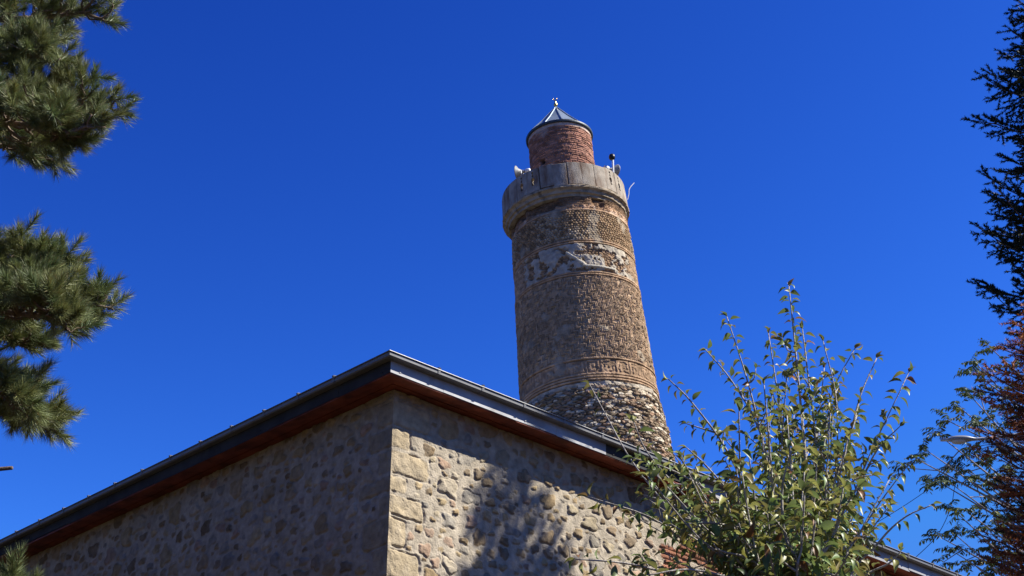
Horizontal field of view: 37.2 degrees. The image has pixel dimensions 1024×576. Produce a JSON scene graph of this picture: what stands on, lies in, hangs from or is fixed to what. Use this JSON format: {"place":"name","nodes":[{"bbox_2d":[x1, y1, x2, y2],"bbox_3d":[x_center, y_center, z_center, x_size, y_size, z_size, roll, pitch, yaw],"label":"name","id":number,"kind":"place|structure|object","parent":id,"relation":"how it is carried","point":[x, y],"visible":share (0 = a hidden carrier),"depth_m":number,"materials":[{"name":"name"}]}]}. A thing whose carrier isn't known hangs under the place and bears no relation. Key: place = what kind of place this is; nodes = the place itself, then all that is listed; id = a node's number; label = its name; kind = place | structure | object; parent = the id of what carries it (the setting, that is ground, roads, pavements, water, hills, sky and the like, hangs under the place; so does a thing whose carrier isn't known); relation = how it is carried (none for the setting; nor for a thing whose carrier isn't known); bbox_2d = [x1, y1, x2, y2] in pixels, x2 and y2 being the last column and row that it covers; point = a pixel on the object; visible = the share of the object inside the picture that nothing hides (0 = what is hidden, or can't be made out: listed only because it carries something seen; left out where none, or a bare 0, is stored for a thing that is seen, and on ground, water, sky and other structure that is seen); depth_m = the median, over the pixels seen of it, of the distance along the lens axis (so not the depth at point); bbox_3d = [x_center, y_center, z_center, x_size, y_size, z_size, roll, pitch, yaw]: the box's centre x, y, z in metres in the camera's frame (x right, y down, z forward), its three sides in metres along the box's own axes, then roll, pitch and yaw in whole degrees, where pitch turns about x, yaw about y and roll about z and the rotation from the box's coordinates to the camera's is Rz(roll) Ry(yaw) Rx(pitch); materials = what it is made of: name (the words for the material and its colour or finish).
{"place":"outdoors","nodes":[
{"label":"outdoors","id":0,"kind":"place"},
{"bbox_2d":[0,350,962,575],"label":"mosque","id":1,"kind":"structure","parent":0,"point":[390,463],"depth_m":16.07,"materials":[{"name":"stone"}]},
{"bbox_2d":[0,0,1023,575],"label":"sky","id":2,"kind":"structure","parent":0,"point":[303,193],"materials":[{"name":"blue"}]},
{"bbox_3d":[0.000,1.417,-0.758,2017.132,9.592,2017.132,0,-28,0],"label":"ground","id":3,"kind":"structure","parent":0,"visible":0},
{"bbox_2d":[0,0,143,575],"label":"pine tree","id":4,"kind":"object","parent":3,"relation":"on","point":[56,115],"visible":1,"depth_m":10.88,"materials":[{"name":"green plant"}]},
{"bbox_2d":[502,99,674,460],"bbox_3d":[2.313,6.546,37.327,4.500,27.362,4.500,-4,-28,-2],"label":"minaret","id":5,"kind":"object","parent":3,"relation":"on","point":[579,316],"visible":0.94,"depth_m":39.24,"materials":[{"name":"brick"}]},
{"bbox_2d":[514,166,529,177],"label":"loudspeaker","id":6,"kind":"object","parent":5,"relation":"attached to","point":[518,172],"visible":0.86,"depth_m":41.34,"materials":[{"name":"grey paint"}]},
{"bbox_2d":[604,164,619,175],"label":"loudspeaker","id":7,"kind":"object","parent":5,"relation":"attached to","point":[617,169],"visible":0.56,"depth_m":41.63,"materials":[{"name":"grey paint"}]},
{"bbox_2d":[609,154,614,171],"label":"signal pole","id":8,"kind":"object","parent":5,"relation":"attached to","point":[611,157],"visible":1,"depth_m":41.56,"materials":[{"name":"white metal"}]},
{"bbox_2d":[564,278,941,575],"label":"young tree","id":9,"kind":"object","parent":3,"relation":"on","point":[798,532],"visible":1,"depth_m":6.37,"materials":[{"name":"green plant"}]},
{"bbox_2d":[887,338,1023,575],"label":"feather leaved tree","id":10,"kind":"object","parent":3,"relation":"on","point":[970,478],"visible":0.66,"depth_m":30.73,"materials":[{"name":"green plant"}]},
{"bbox_2d":[940,434,1013,443],"bbox_3d":[9.359,8.315,26.173,2.346,13.433,0.230,0,-28,0],"label":"street lamp","id":11,"kind":"object","parent":3,"relation":"on","point":[960,439],"visible":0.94,"depth_m":29.03,"materials":[{"name":"grey metal"}]},
{"bbox_2d":[878,441,1011,521],"bbox_3d":[9.464,4.017,32.218,1.223,1.028,6.688,14,-31,-24],"label":"overhead cable","id":12,"kind":"object","parent":11,"relation":"attached to","point":[922,493],"visible":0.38,"depth_m":34.25,"materials":[{"name":"rubber"}]},
{"bbox_2d":[916,442,1016,556],"bbox_3d":[8.845,4.157,29.788,0.854,1.677,3.945,22,-35,-35],"label":"overhead cable","id":13,"kind":"object","parent":11,"relation":"attached to","point":[953,494],"visible":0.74,"depth_m":29.80,"materials":[{"name":"rubber"}]},
{"bbox_2d":[960,0,1023,575],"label":"spruce tree","id":14,"kind":"object","parent":3,"relation":"on","point":[1017,237],"visible":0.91,"depth_m":17.39,"materials":[{"name":"green plant"}]},
{"bbox_2d":[967,303,1023,575],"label":"dead conifer","id":15,"kind":"object","parent":3,"relation":"on","point":[1017,558],"visible":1,"depth_m":13.23,"materials":[{"name":"brown plant"}]}
]}

